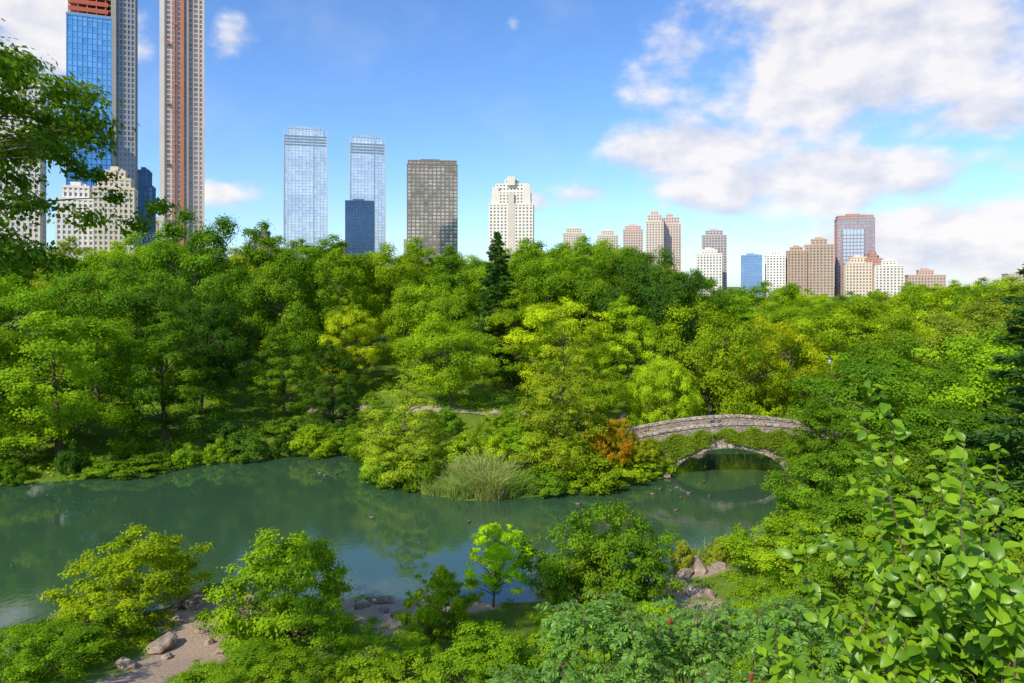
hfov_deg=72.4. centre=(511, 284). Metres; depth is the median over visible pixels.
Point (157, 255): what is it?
deciduous tree
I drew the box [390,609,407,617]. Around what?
boulder
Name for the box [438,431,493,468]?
shrub
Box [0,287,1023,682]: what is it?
ground
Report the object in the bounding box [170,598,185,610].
boulder
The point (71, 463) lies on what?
shrub
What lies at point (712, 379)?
willow tree
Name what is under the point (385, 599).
boulder
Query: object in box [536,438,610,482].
shrub
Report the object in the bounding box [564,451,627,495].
shrub
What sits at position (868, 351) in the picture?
deciduous tree
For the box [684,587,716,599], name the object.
boulder
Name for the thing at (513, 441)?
shrub
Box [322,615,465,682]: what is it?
shrub
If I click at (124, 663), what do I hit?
boulder
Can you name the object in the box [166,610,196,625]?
boulder
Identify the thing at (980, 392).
deciduous tree
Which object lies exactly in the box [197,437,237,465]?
shrub
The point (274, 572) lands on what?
shrub
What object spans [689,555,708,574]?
boulder
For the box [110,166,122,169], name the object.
roof plant
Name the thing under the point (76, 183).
roof plant
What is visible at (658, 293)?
deciduous tree
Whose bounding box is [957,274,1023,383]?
deciduous tree
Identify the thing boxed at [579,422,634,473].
autumn bush
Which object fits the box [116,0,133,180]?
window glass
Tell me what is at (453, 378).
deciduous tree
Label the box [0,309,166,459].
deciduous tree
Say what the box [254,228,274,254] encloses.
facade frame
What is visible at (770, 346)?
willow tree
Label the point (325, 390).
deciduous tree
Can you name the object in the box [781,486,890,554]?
shrub
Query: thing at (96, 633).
shrub
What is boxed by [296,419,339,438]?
shrub
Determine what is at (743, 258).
window glass
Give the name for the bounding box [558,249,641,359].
deciduous tree
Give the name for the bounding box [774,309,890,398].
deciduous tree
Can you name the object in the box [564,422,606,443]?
shrub
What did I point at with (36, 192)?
window glass
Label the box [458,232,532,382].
spruce tree
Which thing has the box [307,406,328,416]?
boulder
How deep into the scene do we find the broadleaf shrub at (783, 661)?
6.28 m
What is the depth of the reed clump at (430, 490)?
66.70 m
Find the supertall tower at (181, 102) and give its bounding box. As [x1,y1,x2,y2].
[159,0,203,255]
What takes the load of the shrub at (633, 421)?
on the ground
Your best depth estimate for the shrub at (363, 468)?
73.47 m
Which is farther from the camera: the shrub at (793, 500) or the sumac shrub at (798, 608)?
the shrub at (793, 500)
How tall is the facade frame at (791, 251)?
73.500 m
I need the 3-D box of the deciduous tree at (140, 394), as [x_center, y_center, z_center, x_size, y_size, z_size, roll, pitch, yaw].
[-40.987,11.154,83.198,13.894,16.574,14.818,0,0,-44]
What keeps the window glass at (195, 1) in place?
in the supertall tower at (181, 102)
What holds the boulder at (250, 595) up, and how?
on the ground
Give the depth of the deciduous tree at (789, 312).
123.28 m
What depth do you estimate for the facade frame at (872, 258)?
945.73 m
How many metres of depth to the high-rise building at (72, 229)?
436.87 m
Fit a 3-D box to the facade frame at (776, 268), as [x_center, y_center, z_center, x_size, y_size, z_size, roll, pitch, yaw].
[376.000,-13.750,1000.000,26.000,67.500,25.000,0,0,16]
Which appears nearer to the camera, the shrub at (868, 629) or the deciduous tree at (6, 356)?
the shrub at (868, 629)
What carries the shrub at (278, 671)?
on the ground
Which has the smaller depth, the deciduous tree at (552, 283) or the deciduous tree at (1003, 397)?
the deciduous tree at (1003, 397)
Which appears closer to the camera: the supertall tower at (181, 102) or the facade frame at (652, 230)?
the supertall tower at (181, 102)
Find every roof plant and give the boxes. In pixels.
[70,181,86,185]
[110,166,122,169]
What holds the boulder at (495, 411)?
on the ground
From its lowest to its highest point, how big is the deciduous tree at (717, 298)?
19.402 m
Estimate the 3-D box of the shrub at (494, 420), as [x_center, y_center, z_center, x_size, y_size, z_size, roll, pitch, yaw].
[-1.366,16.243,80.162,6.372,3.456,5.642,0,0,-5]
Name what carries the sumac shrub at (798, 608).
on the ground
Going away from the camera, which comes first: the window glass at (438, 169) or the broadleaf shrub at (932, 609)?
the broadleaf shrub at (932, 609)
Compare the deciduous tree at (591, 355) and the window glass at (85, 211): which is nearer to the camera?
the deciduous tree at (591, 355)
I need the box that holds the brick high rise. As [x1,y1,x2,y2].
[834,214,874,295]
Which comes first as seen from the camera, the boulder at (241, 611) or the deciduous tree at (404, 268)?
the boulder at (241, 611)
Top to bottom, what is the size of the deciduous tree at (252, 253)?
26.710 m
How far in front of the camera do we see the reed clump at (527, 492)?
66.34 m
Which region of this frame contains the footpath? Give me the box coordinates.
[357,405,530,415]
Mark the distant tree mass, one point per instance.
(783, 297)
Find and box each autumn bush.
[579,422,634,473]
[599,417,639,462]
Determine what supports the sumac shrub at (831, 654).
on the ground
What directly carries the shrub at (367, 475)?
on the ground
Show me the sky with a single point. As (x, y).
(762, 123)
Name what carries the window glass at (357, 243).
in the dark glass block at (359, 224)
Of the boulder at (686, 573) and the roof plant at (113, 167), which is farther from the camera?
the roof plant at (113, 167)
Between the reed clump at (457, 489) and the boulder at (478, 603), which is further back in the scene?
the reed clump at (457, 489)
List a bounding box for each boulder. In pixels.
[115,657,136,669]
[146,631,177,654]
[161,653,172,659]
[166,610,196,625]
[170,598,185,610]
[182,591,207,609]
[194,624,211,633]
[203,638,214,645]
[212,644,228,654]
[216,591,238,603]
[236,609,252,616]
[240,592,254,602]
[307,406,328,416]
[353,599,369,608]
[364,595,395,603]
[379,606,388,613]
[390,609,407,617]
[470,595,480,605]
[488,409,503,416]
[615,412,626,419]
[661,472,671,477]
[664,577,687,591]
[676,567,693,580]
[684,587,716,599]
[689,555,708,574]
[710,560,726,569]
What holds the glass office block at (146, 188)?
on the ground
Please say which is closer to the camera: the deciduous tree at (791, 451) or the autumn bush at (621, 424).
the deciduous tree at (791, 451)
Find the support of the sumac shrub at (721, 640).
on the ground
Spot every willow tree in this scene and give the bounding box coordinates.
[619,355,705,424]
[624,298,796,422]
[695,311,837,409]
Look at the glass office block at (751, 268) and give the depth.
990.71 m
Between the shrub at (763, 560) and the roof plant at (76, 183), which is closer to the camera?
the shrub at (763, 560)
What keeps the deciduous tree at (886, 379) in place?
on the ground
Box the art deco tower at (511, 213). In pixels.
[489,176,533,263]
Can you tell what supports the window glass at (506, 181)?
in the art deco tower at (511, 213)
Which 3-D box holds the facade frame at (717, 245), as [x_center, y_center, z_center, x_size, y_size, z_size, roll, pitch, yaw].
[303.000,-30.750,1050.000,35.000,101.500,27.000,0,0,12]
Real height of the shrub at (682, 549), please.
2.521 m
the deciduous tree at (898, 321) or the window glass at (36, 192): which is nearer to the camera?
the deciduous tree at (898, 321)
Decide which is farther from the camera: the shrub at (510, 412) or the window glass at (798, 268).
the window glass at (798, 268)
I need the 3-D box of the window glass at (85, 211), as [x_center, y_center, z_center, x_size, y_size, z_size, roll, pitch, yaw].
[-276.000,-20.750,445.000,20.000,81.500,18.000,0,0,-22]
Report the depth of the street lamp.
92.41 m
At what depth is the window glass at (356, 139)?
984.18 m
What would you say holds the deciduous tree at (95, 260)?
on the ground
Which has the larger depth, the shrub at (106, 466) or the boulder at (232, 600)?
the shrub at (106, 466)
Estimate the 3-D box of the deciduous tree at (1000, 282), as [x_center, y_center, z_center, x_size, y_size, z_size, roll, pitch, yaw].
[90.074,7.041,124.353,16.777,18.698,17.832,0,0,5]
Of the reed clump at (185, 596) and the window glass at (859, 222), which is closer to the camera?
the reed clump at (185, 596)
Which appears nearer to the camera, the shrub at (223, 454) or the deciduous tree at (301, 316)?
the shrub at (223, 454)
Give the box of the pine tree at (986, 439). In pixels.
[951,264,1023,573]
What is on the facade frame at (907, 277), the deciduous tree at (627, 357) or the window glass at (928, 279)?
the window glass at (928, 279)
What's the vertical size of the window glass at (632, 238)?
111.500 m
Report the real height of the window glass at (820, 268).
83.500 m
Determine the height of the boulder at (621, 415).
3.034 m
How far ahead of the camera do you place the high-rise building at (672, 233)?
1098.16 m
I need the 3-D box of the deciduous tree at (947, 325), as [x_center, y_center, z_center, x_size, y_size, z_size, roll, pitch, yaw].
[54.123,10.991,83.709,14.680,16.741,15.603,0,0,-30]
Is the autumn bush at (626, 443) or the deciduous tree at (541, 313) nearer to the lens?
the autumn bush at (626, 443)
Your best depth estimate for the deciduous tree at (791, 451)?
60.10 m
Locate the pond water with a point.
(50, 530)
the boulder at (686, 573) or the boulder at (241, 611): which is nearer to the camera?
the boulder at (241, 611)
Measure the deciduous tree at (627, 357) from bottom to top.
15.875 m
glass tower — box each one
[66,0,116,186]
[283,125,327,259]
[349,133,385,253]
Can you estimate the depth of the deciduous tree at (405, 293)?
109.84 m
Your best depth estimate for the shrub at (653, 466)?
72.22 m
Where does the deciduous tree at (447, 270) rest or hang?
on the ground
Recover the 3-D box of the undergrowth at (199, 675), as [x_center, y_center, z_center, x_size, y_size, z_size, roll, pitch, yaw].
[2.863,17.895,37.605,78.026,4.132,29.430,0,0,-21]
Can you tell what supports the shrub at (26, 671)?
on the ground
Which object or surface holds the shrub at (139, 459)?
on the ground
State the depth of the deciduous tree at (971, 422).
53.41 m
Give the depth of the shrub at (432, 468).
67.49 m
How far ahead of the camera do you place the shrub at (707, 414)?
96.24 m
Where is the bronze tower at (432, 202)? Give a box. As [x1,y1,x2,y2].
[407,159,457,264]
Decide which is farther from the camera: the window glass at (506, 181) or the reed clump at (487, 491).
the window glass at (506, 181)
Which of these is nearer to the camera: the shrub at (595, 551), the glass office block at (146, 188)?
the shrub at (595, 551)
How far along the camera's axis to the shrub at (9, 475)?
70.49 m
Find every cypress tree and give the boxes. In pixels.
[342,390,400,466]
[510,308,622,480]
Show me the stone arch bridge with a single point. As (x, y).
(680, 440)
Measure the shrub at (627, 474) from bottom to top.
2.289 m
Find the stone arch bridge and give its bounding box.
[625,414,848,475]
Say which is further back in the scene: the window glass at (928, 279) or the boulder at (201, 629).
the window glass at (928, 279)
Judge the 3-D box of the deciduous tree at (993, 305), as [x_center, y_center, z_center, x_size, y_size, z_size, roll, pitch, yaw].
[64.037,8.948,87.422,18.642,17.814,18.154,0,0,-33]
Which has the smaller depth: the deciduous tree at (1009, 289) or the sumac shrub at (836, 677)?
the sumac shrub at (836, 677)
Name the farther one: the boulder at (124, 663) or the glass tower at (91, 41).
the glass tower at (91, 41)
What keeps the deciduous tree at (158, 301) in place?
on the ground
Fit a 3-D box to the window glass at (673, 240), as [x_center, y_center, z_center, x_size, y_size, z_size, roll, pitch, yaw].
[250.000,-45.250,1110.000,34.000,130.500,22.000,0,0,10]
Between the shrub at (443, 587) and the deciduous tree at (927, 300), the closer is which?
the shrub at (443, 587)
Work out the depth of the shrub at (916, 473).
50.26 m
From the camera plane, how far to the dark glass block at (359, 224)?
915.23 m
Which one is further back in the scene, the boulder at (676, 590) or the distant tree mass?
the distant tree mass
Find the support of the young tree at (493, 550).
on the ground
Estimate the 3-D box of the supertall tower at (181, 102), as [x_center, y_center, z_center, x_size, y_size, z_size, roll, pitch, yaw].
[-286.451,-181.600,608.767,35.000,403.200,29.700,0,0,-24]
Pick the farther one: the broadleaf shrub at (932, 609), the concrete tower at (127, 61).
the concrete tower at (127, 61)
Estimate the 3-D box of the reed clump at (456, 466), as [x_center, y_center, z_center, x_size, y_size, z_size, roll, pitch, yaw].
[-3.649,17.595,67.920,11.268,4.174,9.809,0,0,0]
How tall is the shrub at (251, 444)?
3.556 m
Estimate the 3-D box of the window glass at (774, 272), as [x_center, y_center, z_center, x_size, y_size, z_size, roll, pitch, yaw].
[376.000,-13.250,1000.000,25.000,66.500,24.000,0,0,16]
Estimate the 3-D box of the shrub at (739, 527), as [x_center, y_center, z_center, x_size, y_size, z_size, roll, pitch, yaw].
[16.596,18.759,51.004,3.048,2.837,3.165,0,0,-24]
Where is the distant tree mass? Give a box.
[0,233,1021,349]
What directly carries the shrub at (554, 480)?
on the ground
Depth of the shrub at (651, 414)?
94.26 m
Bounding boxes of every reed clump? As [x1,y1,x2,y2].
[169,588,214,602]
[411,467,456,495]
[428,466,490,499]
[433,440,532,478]
[448,457,525,500]
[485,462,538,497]
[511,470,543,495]
[686,539,730,563]
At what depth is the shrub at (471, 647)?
28.47 m
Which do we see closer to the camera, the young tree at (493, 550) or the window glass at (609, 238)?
the young tree at (493, 550)
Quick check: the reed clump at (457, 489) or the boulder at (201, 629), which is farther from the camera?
the reed clump at (457, 489)
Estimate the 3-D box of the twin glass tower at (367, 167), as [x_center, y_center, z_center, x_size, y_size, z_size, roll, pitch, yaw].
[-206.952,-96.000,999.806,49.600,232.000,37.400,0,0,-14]
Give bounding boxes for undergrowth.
[0,371,932,522]
[1,501,1023,682]
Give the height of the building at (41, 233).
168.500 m
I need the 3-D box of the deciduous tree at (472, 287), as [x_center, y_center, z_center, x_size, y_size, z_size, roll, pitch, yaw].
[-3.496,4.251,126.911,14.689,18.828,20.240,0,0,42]
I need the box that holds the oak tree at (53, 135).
[0,18,181,279]
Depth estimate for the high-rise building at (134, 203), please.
431.88 m
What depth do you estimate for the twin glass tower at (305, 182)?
982.16 m
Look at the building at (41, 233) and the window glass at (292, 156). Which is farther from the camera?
the window glass at (292, 156)
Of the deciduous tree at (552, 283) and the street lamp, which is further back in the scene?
the deciduous tree at (552, 283)
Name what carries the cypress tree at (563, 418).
on the ground
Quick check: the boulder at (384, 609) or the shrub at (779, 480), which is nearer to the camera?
the boulder at (384, 609)
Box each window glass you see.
[0,54,37,246]
[58,187,91,258]
[67,14,110,186]
[94,172,132,254]
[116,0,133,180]
[138,172,151,246]
[167,0,201,252]
[284,128,326,259]
[346,201,372,257]
[351,137,384,253]
[408,161,456,264]
[490,181,531,251]
[565,229,581,248]
[600,233,617,246]
[624,228,641,254]
[647,212,662,263]
[662,215,679,270]
[698,250,720,293]
[703,231,725,289]
[741,256,761,295]
[767,253,784,294]
[788,248,805,294]
[806,240,832,294]
[838,216,873,294]
[847,258,870,294]
[867,254,880,288]
[876,261,902,295]
[909,273,944,290]
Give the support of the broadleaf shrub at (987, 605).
on the ground
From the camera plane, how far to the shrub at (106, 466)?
72.92 m
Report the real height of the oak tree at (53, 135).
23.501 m
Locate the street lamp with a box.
[828,356,831,401]
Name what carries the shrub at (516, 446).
on the ground
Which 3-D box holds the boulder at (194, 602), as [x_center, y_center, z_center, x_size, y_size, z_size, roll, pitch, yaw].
[-19.406,19.490,43.167,1.397,0.818,2.894,3,-4,-4]
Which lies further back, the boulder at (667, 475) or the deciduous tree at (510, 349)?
the deciduous tree at (510, 349)
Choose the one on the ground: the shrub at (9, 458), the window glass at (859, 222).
the shrub at (9, 458)
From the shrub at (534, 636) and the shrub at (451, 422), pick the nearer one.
the shrub at (534, 636)
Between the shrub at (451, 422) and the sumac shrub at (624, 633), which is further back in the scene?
the shrub at (451, 422)
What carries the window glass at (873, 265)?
on the facade frame at (872, 258)
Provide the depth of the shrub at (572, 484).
67.12 m
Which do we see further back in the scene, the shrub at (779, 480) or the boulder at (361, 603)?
the shrub at (779, 480)
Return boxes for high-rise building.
[55,185,91,259]
[92,169,137,259]
[662,214,680,272]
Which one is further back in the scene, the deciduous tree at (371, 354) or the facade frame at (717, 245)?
the facade frame at (717, 245)
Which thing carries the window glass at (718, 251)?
on the facade frame at (717, 245)
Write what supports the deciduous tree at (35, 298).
on the ground
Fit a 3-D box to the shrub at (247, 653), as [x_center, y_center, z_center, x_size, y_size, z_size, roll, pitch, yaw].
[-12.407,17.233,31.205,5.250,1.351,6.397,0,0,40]
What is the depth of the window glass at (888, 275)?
929.99 m
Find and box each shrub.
[0,454,24,477]
[0,457,37,486]
[0,605,139,682]
[0,623,97,682]
[32,522,219,647]
[51,441,91,474]
[78,459,134,476]
[102,435,149,458]
[103,452,186,479]
[171,443,206,467]
[172,635,304,682]
[191,526,357,663]
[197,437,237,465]
[203,421,243,444]
[213,645,356,682]
[216,428,269,464]
[254,417,302,438]
[266,432,297,458]
[286,422,338,459]
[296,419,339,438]
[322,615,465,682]
[327,424,365,452]
[356,458,407,489]
[359,442,403,475]
[379,413,402,443]
[393,563,485,637]
[403,449,441,493]
[411,619,547,682]
[426,405,463,435]
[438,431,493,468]
[473,412,513,440]
[478,433,516,472]
[485,654,620,682]
[486,418,556,467]
[495,420,533,441]
[496,434,554,463]
[500,396,578,430]
[510,498,680,634]
[515,464,569,498]
[516,606,619,671]
[533,589,678,682]
[534,526,688,627]
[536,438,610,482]
[545,475,606,494]
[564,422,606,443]
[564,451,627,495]
[598,459,654,483]
[605,436,665,470]
[621,452,678,476]
[622,600,703,664]
[624,413,642,427]
[636,409,674,423]
[643,596,819,682]
[666,539,693,574]
[676,663,768,682]
[690,412,718,416]
[705,535,730,565]
[711,508,875,592]
[720,573,804,640]
[723,523,756,558]
[729,596,882,682]
[740,593,865,682]
[747,406,773,416]
[756,448,889,532]
[756,541,961,682]
[769,462,857,509]
[775,373,1023,682]
[776,542,896,630]
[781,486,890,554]
[812,492,1023,680]
[813,620,884,682]
[823,670,862,682]
[843,448,1014,541]
[855,497,1023,616]
[962,452,1023,590]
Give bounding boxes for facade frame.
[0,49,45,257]
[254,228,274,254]
[562,228,584,252]
[597,231,617,249]
[623,226,642,252]
[646,211,663,268]
[696,249,721,296]
[701,230,726,292]
[765,251,785,295]
[786,247,806,294]
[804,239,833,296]
[843,257,871,296]
[865,253,882,292]
[874,260,904,296]
[905,270,945,289]
[1001,273,1023,283]
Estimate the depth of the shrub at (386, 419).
86.30 m
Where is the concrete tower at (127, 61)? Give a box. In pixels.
[111,0,137,190]
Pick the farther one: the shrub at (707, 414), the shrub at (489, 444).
the shrub at (707, 414)
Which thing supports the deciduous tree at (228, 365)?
on the ground
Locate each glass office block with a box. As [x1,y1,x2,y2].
[138,167,155,247]
[741,253,761,295]
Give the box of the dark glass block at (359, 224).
[345,199,373,257]
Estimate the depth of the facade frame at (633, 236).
1087.06 m
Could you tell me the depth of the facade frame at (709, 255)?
986.89 m
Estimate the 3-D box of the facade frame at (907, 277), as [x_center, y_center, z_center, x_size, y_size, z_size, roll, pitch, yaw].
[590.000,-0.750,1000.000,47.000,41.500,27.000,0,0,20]
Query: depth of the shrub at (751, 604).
38.13 m
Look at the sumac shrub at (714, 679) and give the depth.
14.48 m
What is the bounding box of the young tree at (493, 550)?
[463,522,534,606]
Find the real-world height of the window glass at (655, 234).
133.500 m
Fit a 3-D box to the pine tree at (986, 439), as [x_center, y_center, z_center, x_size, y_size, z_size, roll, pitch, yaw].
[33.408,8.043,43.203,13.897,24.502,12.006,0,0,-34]
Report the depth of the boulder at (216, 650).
35.65 m
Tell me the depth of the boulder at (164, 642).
36.03 m
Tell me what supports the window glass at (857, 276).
on the facade frame at (845, 274)
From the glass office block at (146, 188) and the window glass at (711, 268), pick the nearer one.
the glass office block at (146, 188)
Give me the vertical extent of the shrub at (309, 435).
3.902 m
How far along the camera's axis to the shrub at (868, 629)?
31.38 m
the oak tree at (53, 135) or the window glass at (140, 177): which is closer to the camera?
the oak tree at (53, 135)
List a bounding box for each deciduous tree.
[0,273,92,403]
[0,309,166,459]
[0,326,48,436]
[20,256,194,400]
[76,227,208,332]
[97,309,224,442]
[102,203,263,350]
[118,283,213,391]
[150,288,260,410]
[216,219,318,369]
[233,249,347,384]
[244,323,322,415]
[292,339,369,429]
[297,247,394,354]
[316,305,384,394]
[349,241,445,338]
[350,368,459,485]
[379,275,477,368]
[390,311,502,410]
[405,244,484,351]
[445,259,539,335]
[470,289,547,387]
[500,296,616,400]
[509,248,601,352]
[534,342,633,419]
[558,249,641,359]
[590,294,672,388]
[594,244,712,366]
[650,266,734,370]
[688,294,766,356]
[753,301,849,369]
[771,394,876,503]
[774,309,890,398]
[784,350,976,484]
[811,329,976,431]
[813,294,937,362]
[850,282,975,364]
[876,324,1023,458]
[877,397,1023,490]
[882,306,1023,416]
[950,342,1023,428]
[953,288,1023,416]
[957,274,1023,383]
[978,275,1023,322]
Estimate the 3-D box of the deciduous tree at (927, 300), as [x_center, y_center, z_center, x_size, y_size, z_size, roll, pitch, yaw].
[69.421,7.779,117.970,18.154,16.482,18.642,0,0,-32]
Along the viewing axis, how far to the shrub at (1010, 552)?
42.07 m
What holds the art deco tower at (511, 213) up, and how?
on the ground
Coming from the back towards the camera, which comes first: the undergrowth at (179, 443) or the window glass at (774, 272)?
the window glass at (774, 272)
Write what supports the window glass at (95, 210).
on the high-rise building at (134, 203)
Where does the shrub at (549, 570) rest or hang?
on the ground
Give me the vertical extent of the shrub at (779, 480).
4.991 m
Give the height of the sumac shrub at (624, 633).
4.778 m
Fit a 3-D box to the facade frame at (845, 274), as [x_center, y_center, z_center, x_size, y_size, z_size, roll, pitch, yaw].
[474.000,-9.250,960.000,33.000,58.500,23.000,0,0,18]
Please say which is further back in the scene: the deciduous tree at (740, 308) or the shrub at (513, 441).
the deciduous tree at (740, 308)
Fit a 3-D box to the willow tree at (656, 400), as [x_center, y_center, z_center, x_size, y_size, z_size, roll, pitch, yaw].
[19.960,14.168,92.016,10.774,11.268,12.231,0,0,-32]
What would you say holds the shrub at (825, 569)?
on the ground
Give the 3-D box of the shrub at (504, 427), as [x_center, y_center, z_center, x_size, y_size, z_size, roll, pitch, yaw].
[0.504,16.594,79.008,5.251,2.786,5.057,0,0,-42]
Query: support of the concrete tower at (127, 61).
on the ground
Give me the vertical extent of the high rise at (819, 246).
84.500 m
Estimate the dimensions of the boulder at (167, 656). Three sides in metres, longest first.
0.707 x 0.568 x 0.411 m
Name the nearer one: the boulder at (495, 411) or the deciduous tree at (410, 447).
the deciduous tree at (410, 447)
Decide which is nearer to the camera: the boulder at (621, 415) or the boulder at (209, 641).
the boulder at (209, 641)
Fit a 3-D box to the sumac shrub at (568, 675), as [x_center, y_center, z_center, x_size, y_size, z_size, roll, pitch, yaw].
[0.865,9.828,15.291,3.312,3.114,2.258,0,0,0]
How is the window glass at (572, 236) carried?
on the facade frame at (573, 234)
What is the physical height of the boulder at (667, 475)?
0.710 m
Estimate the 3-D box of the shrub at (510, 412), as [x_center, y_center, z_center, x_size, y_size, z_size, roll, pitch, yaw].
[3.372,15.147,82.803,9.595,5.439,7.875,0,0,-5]
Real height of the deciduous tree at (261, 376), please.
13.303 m
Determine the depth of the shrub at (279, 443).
81.48 m
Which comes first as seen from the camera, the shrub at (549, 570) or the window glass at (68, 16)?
the shrub at (549, 570)
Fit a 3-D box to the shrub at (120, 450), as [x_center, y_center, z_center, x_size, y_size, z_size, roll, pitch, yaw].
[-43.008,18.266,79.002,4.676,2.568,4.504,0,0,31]
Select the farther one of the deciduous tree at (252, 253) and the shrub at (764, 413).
the deciduous tree at (252, 253)
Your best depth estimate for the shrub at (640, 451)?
71.78 m
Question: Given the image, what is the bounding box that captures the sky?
[0,0,1023,286]
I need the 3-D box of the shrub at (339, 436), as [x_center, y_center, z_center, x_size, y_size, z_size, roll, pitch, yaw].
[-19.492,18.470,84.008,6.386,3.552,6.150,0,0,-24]
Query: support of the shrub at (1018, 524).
on the ground
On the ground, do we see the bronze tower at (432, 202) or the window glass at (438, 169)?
the bronze tower at (432, 202)
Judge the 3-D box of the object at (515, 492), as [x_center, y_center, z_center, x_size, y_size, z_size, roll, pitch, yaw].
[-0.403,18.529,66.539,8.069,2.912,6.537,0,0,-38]
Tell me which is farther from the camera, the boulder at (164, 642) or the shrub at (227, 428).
the shrub at (227, 428)
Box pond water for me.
[0,448,790,654]
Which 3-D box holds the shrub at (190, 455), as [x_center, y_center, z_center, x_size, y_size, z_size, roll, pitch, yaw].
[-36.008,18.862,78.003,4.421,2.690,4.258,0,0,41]
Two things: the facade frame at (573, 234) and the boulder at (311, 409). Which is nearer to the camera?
the boulder at (311, 409)
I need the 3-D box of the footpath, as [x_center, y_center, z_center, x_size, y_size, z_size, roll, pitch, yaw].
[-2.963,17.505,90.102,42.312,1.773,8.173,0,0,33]
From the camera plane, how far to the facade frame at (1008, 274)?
994.13 m
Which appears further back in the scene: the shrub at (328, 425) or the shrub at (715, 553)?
the shrub at (328, 425)
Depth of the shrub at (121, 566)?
39.45 m
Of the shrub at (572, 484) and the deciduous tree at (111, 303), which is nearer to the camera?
the shrub at (572, 484)
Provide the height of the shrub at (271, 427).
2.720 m
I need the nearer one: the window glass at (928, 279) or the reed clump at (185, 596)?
the reed clump at (185, 596)
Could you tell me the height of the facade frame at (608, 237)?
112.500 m
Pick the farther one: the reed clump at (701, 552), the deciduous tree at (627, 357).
the deciduous tree at (627, 357)
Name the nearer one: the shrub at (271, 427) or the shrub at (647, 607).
the shrub at (647, 607)
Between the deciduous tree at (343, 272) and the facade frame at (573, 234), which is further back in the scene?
the facade frame at (573, 234)
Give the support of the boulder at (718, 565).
on the ground

